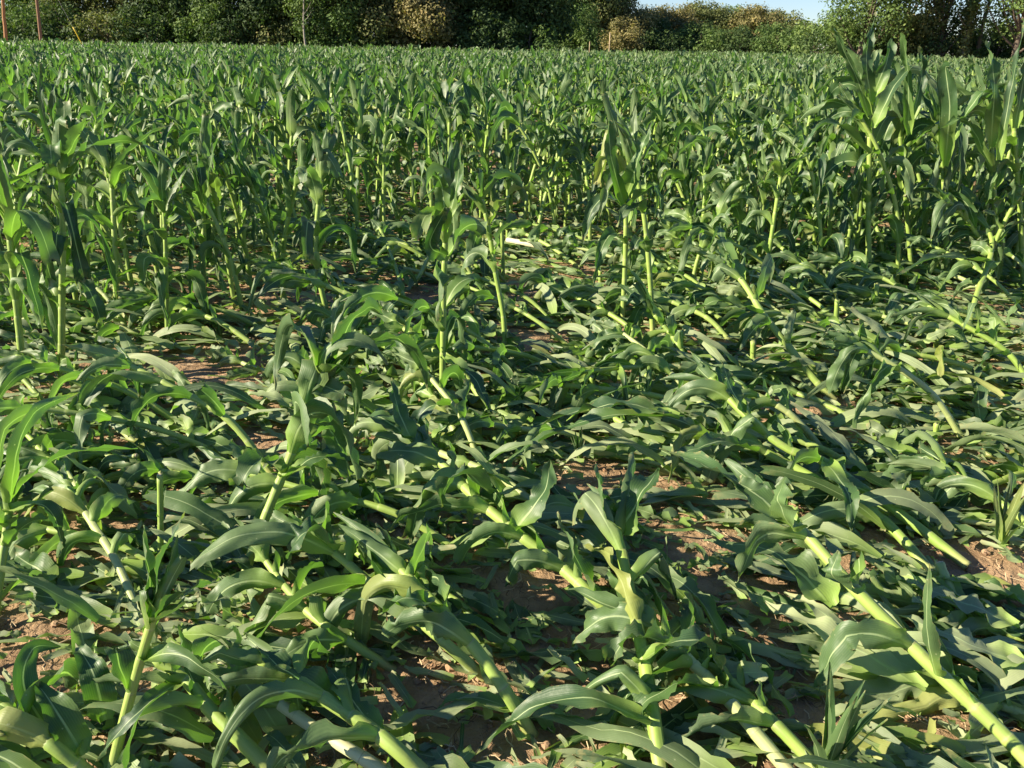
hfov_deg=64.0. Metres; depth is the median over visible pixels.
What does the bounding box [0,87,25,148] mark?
corn plant
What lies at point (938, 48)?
tree
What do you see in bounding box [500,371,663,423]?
corn plant
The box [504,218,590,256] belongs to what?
corn plant
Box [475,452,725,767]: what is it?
corn plant
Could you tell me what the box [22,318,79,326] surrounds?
broken stalk
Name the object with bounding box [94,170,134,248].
corn plant
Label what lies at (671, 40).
shrub
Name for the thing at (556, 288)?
corn plant
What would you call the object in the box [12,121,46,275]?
corn plant
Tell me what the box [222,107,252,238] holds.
corn plant
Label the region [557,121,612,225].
corn plant
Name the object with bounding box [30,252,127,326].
corn plant
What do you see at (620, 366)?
corn plant
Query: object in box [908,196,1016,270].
corn plant
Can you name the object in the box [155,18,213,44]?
shrub
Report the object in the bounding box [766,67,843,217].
corn plant
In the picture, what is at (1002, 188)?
corn plant
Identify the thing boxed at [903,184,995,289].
corn plant
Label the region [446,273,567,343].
corn plant
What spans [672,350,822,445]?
corn plant
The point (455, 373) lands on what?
corn plant
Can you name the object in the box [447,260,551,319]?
corn plant
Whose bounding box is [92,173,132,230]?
corn plant
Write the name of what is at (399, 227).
corn plant
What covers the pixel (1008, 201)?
corn plant
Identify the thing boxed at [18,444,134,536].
corn plant
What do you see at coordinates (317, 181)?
corn plant
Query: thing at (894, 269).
corn plant
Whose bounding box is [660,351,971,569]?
corn plant
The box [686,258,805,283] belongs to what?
corn plant
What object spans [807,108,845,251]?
corn plant
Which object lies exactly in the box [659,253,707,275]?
corn plant
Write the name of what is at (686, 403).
corn plant
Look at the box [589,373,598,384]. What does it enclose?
corn stub
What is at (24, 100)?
corn plant
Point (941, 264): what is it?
corn plant
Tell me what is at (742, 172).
corn plant
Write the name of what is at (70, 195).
corn plant
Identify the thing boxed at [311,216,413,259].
corn plant
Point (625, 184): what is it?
corn plant
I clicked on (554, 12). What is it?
tree
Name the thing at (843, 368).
corn plant
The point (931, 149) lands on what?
corn plant
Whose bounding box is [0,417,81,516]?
corn plant
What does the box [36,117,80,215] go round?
corn plant
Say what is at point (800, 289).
corn plant
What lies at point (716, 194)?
corn plant
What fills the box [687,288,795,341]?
corn plant
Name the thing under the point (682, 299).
corn plant
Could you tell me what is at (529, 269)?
corn plant
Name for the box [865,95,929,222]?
corn plant
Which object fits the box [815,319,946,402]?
corn plant
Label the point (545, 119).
corn plant
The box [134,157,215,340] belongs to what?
corn plant
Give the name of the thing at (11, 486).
corn plant
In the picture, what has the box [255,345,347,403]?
corn plant
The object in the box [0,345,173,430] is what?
corn plant
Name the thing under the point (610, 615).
corn plant
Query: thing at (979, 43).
dead tree
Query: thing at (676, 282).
corn plant
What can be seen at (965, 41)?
dead tree
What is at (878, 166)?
corn plant
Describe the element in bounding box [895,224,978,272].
corn plant
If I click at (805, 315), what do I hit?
corn plant
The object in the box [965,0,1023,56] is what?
tree
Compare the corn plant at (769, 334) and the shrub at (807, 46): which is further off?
the shrub at (807, 46)
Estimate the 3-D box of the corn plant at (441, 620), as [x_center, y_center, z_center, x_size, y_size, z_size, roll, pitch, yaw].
[-0.210,0.572,1.976,0.269,0.346,0.630,-13,26,-30]
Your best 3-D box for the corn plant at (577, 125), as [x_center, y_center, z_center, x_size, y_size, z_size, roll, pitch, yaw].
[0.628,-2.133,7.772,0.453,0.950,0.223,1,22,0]
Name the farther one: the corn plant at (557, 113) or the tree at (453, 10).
the tree at (453, 10)
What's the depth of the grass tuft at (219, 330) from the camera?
4.29 m
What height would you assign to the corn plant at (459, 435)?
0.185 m
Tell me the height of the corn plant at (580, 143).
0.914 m
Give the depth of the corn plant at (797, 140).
5.10 m
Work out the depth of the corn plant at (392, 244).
5.65 m
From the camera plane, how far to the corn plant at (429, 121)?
6.00 m
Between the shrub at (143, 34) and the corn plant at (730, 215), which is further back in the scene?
the shrub at (143, 34)
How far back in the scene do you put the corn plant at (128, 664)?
1.62 m
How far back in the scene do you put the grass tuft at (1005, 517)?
2.55 m
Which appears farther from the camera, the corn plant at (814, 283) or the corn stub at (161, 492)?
the corn plant at (814, 283)
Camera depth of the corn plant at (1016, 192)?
5.10 m
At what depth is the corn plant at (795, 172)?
7.37 m
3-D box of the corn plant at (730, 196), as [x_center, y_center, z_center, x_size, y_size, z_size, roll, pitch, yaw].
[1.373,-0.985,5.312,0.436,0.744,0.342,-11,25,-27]
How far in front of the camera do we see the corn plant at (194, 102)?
6.71 m
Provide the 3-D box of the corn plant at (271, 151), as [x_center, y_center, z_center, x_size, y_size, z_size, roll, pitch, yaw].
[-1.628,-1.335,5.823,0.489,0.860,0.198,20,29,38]
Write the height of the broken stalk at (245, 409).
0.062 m
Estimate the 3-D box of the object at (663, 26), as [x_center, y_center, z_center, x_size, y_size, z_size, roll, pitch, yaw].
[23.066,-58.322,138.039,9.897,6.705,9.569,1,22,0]
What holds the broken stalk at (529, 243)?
on the ground
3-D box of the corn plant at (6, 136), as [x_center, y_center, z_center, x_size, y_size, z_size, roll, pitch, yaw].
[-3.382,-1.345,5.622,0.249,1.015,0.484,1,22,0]
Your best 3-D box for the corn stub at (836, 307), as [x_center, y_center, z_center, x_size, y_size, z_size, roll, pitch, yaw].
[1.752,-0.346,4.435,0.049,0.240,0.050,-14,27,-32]
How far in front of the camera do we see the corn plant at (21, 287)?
3.53 m
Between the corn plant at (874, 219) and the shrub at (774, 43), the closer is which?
the corn plant at (874, 219)
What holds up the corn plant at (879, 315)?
on the ground
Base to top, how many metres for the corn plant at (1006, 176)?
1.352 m
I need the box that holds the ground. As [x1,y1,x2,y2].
[0,39,1023,767]
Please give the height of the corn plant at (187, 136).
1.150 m
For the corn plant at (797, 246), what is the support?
on the ground
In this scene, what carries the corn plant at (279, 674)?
on the ground
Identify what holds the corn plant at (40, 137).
on the ground
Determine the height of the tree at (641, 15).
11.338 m
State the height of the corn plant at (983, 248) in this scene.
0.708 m
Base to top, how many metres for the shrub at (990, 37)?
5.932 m
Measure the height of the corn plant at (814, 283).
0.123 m
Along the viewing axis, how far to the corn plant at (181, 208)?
4.67 m
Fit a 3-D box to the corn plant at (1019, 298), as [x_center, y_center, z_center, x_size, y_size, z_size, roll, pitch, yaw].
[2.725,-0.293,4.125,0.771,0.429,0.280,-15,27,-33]
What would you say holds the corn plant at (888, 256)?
on the ground
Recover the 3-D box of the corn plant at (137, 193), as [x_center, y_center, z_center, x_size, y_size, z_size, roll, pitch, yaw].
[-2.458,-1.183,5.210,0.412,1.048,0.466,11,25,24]
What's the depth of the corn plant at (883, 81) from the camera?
5.07 m
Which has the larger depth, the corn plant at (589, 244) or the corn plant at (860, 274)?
the corn plant at (589, 244)
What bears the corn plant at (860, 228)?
on the ground
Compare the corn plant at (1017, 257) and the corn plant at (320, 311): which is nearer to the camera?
the corn plant at (320, 311)
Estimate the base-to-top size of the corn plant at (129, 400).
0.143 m
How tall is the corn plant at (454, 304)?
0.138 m
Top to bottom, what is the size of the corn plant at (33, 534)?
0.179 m
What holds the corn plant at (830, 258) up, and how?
on the ground
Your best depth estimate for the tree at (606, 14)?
131.70 m
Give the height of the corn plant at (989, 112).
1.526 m
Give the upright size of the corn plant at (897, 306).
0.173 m
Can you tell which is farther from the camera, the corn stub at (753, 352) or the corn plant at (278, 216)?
the corn plant at (278, 216)
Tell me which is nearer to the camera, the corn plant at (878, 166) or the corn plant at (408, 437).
the corn plant at (408, 437)
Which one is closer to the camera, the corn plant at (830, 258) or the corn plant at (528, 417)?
the corn plant at (528, 417)
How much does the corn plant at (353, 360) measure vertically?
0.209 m
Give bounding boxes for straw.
[0,233,1023,767]
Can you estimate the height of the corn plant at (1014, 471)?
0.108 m
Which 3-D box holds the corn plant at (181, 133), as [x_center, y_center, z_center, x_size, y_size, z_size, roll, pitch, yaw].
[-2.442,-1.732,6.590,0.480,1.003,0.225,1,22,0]
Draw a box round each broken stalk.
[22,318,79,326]
[72,453,138,474]
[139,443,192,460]
[210,406,270,417]
[397,257,428,294]
[481,324,497,337]
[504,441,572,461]
[506,237,548,260]
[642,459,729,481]
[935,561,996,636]
[943,508,995,526]
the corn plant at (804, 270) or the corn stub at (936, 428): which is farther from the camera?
the corn plant at (804, 270)
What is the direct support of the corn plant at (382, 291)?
on the ground
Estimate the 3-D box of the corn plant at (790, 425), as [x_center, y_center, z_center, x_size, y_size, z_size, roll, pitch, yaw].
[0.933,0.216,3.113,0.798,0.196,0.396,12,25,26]
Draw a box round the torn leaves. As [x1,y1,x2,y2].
[0,165,1023,767]
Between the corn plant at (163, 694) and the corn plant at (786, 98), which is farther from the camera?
the corn plant at (786, 98)
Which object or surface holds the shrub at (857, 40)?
on the ground
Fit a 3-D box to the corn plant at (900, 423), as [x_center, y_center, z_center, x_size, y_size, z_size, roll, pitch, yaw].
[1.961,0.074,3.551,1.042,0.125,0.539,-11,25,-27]
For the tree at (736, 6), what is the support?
on the ground
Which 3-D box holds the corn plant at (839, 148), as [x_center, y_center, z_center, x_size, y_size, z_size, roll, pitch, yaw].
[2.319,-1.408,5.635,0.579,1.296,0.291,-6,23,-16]
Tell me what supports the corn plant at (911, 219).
on the ground
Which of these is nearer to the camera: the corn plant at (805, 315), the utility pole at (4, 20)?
the corn plant at (805, 315)
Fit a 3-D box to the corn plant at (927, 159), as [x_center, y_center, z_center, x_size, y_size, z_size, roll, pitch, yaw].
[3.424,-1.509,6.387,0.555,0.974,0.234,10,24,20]
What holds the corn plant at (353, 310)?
on the ground
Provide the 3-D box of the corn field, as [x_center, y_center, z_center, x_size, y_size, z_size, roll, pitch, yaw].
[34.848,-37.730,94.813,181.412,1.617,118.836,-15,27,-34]
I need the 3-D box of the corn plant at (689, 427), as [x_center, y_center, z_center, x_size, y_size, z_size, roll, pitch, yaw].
[0.707,0.236,2.844,1.396,0.351,0.606,8,23,16]
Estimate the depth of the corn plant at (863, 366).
3.70 m
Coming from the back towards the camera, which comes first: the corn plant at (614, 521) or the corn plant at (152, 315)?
the corn plant at (152, 315)
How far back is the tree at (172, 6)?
89.75 m
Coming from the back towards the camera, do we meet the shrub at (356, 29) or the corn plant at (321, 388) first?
the shrub at (356, 29)
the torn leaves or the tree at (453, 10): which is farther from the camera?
the tree at (453, 10)
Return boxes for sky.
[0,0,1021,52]
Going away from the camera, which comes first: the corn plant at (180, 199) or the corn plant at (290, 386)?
the corn plant at (290, 386)
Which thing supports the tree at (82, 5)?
on the ground
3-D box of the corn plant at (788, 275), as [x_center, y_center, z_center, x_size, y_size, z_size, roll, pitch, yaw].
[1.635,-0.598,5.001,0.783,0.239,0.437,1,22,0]
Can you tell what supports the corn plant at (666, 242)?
on the ground
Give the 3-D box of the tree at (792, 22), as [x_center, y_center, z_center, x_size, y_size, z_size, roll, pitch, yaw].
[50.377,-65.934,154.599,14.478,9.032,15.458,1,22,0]
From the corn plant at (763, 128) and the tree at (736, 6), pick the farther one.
the tree at (736, 6)
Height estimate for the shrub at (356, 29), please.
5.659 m
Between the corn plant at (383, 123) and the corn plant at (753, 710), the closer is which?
the corn plant at (753, 710)
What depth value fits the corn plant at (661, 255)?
5.47 m
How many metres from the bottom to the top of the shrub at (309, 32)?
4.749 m
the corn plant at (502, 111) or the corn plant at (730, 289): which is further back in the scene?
the corn plant at (502, 111)
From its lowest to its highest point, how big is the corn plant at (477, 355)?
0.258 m
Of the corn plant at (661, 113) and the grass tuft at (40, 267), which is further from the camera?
the corn plant at (661, 113)
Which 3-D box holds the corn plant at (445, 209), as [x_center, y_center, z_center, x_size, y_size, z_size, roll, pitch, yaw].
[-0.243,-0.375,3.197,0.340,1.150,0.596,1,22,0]
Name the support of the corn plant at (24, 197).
on the ground
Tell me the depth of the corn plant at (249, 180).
4.93 m
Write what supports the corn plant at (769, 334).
on the ground
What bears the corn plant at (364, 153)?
on the ground
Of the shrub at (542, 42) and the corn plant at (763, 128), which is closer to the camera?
the corn plant at (763, 128)
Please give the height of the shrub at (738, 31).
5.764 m
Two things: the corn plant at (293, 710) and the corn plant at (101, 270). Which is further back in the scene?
the corn plant at (101, 270)
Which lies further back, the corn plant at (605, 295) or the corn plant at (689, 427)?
the corn plant at (605, 295)
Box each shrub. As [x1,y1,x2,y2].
[0,4,65,41]
[18,0,105,42]
[66,8,141,43]
[104,2,177,44]
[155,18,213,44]
[191,7,266,45]
[231,5,314,45]
[282,17,340,46]
[322,8,393,48]
[375,23,440,48]
[415,21,480,49]
[450,5,524,50]
[493,15,572,50]
[638,27,693,52]
[661,22,731,52]
[705,32,770,54]
[745,24,813,52]
[783,25,853,55]
[827,20,908,54]
[975,20,1013,57]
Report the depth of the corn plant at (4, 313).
4.28 m
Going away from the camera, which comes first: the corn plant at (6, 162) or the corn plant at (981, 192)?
the corn plant at (6, 162)
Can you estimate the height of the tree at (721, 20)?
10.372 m
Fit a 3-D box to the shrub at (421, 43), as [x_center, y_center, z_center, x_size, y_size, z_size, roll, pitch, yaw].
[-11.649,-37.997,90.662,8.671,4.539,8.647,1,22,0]
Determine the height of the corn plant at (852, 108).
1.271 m
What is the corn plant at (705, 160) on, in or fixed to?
on the ground
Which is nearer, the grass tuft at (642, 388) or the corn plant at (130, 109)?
the grass tuft at (642, 388)
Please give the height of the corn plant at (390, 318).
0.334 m
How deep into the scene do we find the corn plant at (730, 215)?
6.82 m
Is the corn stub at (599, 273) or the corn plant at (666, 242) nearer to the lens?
the corn stub at (599, 273)
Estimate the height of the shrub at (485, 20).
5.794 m
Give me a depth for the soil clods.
2.09 m
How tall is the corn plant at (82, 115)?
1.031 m
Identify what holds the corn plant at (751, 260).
on the ground
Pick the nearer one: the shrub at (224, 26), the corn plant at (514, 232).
the corn plant at (514, 232)
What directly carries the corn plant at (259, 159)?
on the ground
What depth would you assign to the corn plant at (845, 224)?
5.26 m
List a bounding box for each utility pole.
[1,0,7,40]
[35,0,41,39]
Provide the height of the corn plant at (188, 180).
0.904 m
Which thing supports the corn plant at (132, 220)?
on the ground
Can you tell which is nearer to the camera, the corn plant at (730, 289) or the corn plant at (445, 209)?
the corn plant at (445, 209)
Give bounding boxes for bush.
[597,14,649,51]
[749,21,808,53]
[815,15,894,55]
[895,25,948,56]
[943,32,985,57]
[951,27,1023,58]
[990,37,1023,57]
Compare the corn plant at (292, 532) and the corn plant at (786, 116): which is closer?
the corn plant at (292, 532)
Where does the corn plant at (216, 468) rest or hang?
on the ground
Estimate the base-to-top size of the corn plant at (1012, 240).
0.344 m
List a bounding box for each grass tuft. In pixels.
[36,263,41,280]
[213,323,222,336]
[571,427,584,457]
[634,367,652,391]
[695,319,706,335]
[804,662,891,767]
[993,476,1023,549]
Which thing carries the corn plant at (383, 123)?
on the ground
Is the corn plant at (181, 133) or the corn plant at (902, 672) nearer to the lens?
the corn plant at (902, 672)
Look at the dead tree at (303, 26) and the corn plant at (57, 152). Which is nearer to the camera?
the corn plant at (57, 152)
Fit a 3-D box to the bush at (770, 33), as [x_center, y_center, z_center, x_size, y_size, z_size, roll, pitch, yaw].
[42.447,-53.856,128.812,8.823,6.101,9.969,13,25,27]
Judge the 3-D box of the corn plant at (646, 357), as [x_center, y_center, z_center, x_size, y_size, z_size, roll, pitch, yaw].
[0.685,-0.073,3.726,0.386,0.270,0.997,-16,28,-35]
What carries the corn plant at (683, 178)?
on the ground
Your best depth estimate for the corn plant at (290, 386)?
3.35 m
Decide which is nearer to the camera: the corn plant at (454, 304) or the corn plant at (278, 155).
the corn plant at (454, 304)
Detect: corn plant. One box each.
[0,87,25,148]
[0,99,156,250]
[0,120,128,284]
[0,123,53,211]
[0,126,37,212]
[0,135,185,384]
[0,137,12,172]
[0,283,90,319]
[0,301,84,334]
[0,344,44,398]
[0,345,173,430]
[0,392,137,610]
[0,395,228,473]
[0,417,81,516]
[0,502,164,569]
[0,638,116,767]
[3,77,50,157]
[9,171,52,222]
[9,174,58,251]
[11,122,50,208]
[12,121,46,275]
[13,91,97,252]
[18,176,94,308]
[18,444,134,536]
[19,427,163,489]
[20,349,142,447]
[24,463,143,617]
[25,158,81,228]
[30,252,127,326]
[32,306,149,350]
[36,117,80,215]
[37,56,116,354]
[41,121,169,298]
[42,183,118,240]
[62,343,274,472]
[67,110,151,287]
[68,98,140,284]
[68,383,259,427]
[71,96,92,160]
[71,117,137,232]
[78,624,267,767]
[79,261,183,300]
[86,111,159,272]
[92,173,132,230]
[93,108,147,260]
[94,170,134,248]
[96,290,221,341]
[98,441,296,505]
[104,512,226,767]
[105,280,261,349]
[112,89,167,220]
[113,290,258,332]
[126,153,212,256]
[133,127,226,293]
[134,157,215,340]
[144,398,267,458]
[152,122,181,248]
[161,92,230,235]
[164,512,396,671]
[165,152,268,314]
[166,626,392,767]
[167,76,230,185]
[178,99,258,244]
[179,106,229,197]
[179,112,260,282]
[179,439,457,550]
[185,113,238,293]
[190,501,483,682]
[193,131,245,308]
[200,632,428,767]
[203,339,286,379]
[220,120,268,253]
[221,149,280,259]
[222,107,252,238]
[228,296,427,570]
[229,171,276,240]
[235,253,328,289]
[236,376,375,422]
[240,218,323,255]
[248,164,284,253]
[248,255,342,314]
[249,129,313,246]
[252,132,304,261]
[252,266,412,363]
[253,141,273,222]
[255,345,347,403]
[256,209,349,246]
[270,477,494,633]
[271,135,327,296]
[290,128,357,310]
[297,302,370,350]
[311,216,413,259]
[320,249,437,283]
[325,233,400,254]
[327,88,359,227]
[329,130,417,233]
[330,291,433,326]
[333,279,520,376]
[333,512,538,737]
[335,227,439,267]
[348,327,456,391]
[349,409,557,526]
[351,377,633,641]
[365,308,485,408]
[370,219,418,295]
[372,97,405,235]
[373,326,558,394]
[375,219,476,266]
[387,450,671,538]
[388,337,545,403]
[391,335,477,459]
[391,359,475,457]
[401,103,466,222]
[403,291,497,322]
[405,138,489,409]
[420,100,471,185]
[421,234,506,289]
[424,168,541,358]
[432,406,606,467]
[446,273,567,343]
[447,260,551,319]
[453,95,494,232]
[467,386,567,456]
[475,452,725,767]
[481,216,580,267]
[484,80,556,237]
[493,82,540,244]
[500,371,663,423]
[503,395,935,571]
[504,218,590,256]
[504,387,629,423]
[512,270,594,313]
[515,349,654,380]
[516,265,591,284]
[522,90,573,236]
[529,133,581,237]
[530,278,642,335]
[539,101,570,208]
[543,569,794,767]
[544,232,645,271]
[544,358,683,421]
[546,339,618,361]
[547,111,578,223]
[552,124,609,239]
[555,618,816,767]
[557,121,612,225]
[558,283,620,314]
[560,107,594,181]
[565,322,653,379]
[580,239,608,266]
[582,91,663,320]
[590,317,704,403]
[591,116,653,199]
[594,239,689,280]
[597,270,711,296]
[598,102,655,330]
[600,264,687,360]
[605,260,720,298]
[614,246,697,290]
[617,398,783,456]
[626,287,733,342]
[628,117,645,238]
[637,208,684,248]
[638,125,698,235]
[641,95,679,228]
[642,290,731,326]
[653,235,719,251]
[654,141,714,253]
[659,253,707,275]
[659,448,1023,766]
[660,208,762,286]
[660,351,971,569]
[664,155,719,209]
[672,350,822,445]
[673,91,734,243]
[676,396,852,469]
[677,140,734,268]
[679,224,837,400]
[686,149,734,225]
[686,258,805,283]
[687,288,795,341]
[688,151,734,223]
[690,245,767,289]
[691,180,765,259]
[692,175,760,276]
[707,280,779,310]
[710,140,750,223]
[712,360,844,413]
[713,95,775,197]
[714,266,812,298]
[715,309,917,349]
[721,154,755,284]
[726,303,841,350]
[731,106,808,236]
[735,141,811,293]
[740,254,787,264]
[745,143,785,233]
[746,263,830,315]
[748,160,781,232]
[750,237,837,265]
[754,231,850,286]
[755,97,813,223]
[755,249,848,315]
[765,85,794,231]
[765,591,1023,757]
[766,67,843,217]
[767,278,841,295]
[769,117,853,271]
[771,241,864,285]
[777,168,812,240]
[782,186,834,251]
[784,169,846,238]
[794,94,849,208]
[796,12,936,261]
[806,251,973,336]
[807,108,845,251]
[807,283,908,316]
[813,96,848,232]
[814,324,1007,389]
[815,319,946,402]
[818,107,878,213]
[820,82,904,282]
[820,330,963,439]
[821,356,958,398]
[822,90,885,261]
[824,264,911,291]
[831,283,985,325]
[832,224,927,253]
[834,169,865,282]
[835,175,885,251]
[836,102,897,261]
[840,306,996,359]
[845,566,1023,667]
[846,303,989,318]
[852,261,947,292]
[855,248,987,294]
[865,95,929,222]
[865,135,965,185]
[866,33,978,270]
[867,457,1023,511]
[871,227,940,255]
[872,144,920,224]
[873,158,1005,320]
[873,374,1023,452]
[875,163,886,216]
[879,100,932,223]
[887,55,1003,270]
[888,431,1023,524]
[890,290,1023,380]
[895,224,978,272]
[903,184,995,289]
[903,233,1023,311]
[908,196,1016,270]
[912,233,1015,281]
[915,129,978,237]
[917,257,981,281]
[921,40,1007,280]
[923,93,961,222]
[927,317,1023,334]
[932,21,1023,283]
[950,217,1023,269]
[951,124,1009,232]
[961,230,1015,258]
[968,118,999,227]
[972,153,1023,220]
[975,109,1023,224]
[977,178,1023,271]
[988,158,1023,267]
[999,191,1023,223]
[999,221,1018,256]
[1005,293,1023,333]
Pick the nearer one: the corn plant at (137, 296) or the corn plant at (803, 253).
the corn plant at (137, 296)
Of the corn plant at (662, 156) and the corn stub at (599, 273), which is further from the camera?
the corn plant at (662, 156)
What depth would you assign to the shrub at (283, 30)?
88.49 m
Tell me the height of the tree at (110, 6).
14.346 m
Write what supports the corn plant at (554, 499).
on the ground
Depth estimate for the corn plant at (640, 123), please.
6.40 m
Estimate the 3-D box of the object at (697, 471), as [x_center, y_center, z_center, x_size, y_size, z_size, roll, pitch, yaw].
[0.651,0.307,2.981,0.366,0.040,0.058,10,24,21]
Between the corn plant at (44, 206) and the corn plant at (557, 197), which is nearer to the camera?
the corn plant at (44, 206)
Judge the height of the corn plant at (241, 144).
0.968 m
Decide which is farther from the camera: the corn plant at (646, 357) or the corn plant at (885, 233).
the corn plant at (885, 233)
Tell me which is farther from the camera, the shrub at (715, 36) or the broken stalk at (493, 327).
the shrub at (715, 36)
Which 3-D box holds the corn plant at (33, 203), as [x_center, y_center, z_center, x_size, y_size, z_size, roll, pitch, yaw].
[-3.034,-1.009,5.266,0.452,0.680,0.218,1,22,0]
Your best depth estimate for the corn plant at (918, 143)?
6.63 m
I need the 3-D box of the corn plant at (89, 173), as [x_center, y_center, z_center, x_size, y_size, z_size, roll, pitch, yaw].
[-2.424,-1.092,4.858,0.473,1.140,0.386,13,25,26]
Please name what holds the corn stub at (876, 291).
on the ground
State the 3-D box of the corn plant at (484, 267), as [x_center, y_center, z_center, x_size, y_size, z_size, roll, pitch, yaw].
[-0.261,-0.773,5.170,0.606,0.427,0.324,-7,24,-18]
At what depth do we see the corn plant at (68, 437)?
2.89 m
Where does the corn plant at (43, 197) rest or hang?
on the ground
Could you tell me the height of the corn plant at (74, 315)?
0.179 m
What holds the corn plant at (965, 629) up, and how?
on the ground
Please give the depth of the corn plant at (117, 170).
4.33 m
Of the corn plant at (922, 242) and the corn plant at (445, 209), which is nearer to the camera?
the corn plant at (445, 209)
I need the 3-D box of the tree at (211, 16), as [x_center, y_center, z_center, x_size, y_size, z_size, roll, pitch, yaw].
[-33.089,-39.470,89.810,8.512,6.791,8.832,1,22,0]
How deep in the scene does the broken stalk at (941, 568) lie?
2.36 m
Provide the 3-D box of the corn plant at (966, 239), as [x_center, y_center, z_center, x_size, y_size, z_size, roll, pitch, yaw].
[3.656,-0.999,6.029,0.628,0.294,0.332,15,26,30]
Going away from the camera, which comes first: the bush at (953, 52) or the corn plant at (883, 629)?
the corn plant at (883, 629)
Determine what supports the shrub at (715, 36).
on the ground
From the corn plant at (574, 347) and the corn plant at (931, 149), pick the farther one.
the corn plant at (931, 149)
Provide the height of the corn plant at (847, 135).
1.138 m
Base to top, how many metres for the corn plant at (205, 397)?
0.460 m
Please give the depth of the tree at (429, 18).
86.04 m
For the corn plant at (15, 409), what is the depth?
2.85 m
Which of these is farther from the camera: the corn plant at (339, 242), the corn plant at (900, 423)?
the corn plant at (339, 242)
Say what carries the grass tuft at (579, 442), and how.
on the ground
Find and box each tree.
[0,0,59,36]
[0,7,25,34]
[22,0,121,41]
[76,0,161,43]
[122,0,199,41]
[169,0,246,44]
[187,0,300,41]
[241,0,317,46]
[281,0,381,48]
[301,0,312,45]
[321,0,422,46]
[374,0,465,50]
[384,0,485,48]
[448,0,540,49]
[488,0,583,50]
[542,0,605,50]
[566,0,632,51]
[594,0,662,49]
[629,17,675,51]
[646,2,707,50]
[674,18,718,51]
[677,0,742,33]
[714,4,769,49]
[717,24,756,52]
[727,1,788,52]
[770,9,813,48]
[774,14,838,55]
[815,0,929,55]
[876,0,958,57]
[907,0,990,58]
[953,0,983,58]
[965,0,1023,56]
[975,1,1002,57]
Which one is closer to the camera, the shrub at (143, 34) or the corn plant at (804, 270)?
the corn plant at (804, 270)
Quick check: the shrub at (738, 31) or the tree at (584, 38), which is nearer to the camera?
the tree at (584, 38)
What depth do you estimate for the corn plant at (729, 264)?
3.74 m
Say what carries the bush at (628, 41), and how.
on the ground
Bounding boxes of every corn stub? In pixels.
[73,350,78,368]
[157,470,165,561]
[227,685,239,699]
[499,222,505,282]
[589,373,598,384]
[598,268,601,281]
[749,338,756,359]
[834,299,839,318]
[870,283,879,303]
[933,421,945,441]
[934,328,940,347]
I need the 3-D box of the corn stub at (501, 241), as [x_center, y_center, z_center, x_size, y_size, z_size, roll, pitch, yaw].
[-0.069,-0.862,5.388,0.063,0.406,0.034,9,24,19]
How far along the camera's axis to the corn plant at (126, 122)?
5.74 m
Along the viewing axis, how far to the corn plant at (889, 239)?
6.04 m
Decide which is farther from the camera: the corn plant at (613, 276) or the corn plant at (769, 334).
the corn plant at (613, 276)
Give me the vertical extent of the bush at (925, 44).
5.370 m
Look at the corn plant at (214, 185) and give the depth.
4.63 m
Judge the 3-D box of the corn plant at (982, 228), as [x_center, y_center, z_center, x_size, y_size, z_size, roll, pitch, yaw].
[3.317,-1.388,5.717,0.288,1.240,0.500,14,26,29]
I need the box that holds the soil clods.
[1,237,1022,767]
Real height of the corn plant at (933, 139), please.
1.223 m
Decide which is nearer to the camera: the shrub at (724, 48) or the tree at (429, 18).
the tree at (429, 18)
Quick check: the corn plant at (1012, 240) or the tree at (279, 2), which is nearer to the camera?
the corn plant at (1012, 240)
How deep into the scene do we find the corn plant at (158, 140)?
5.83 m
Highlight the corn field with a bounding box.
[0,36,1023,235]
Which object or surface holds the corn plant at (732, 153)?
on the ground
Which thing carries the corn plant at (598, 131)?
on the ground
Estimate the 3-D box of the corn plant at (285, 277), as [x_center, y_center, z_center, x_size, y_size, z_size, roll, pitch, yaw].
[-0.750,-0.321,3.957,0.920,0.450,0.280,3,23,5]
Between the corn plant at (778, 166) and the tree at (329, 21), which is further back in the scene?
the tree at (329, 21)
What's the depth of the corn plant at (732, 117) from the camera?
6.55 m
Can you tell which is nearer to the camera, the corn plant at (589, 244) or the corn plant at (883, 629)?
the corn plant at (883, 629)
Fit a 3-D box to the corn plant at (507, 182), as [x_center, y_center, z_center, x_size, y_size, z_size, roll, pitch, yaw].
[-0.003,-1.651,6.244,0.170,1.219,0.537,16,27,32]
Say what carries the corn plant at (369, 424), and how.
on the ground
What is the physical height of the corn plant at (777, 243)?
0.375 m
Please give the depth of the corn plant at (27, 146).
4.80 m
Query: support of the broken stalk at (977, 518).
on the ground
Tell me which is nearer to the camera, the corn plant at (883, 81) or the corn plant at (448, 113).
the corn plant at (883, 81)
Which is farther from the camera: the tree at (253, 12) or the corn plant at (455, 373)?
the tree at (253, 12)
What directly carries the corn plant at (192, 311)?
on the ground
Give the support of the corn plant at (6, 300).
on the ground
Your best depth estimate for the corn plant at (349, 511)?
2.38 m
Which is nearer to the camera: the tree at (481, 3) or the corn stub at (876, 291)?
the corn stub at (876, 291)
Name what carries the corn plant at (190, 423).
on the ground
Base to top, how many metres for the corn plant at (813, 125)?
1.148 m

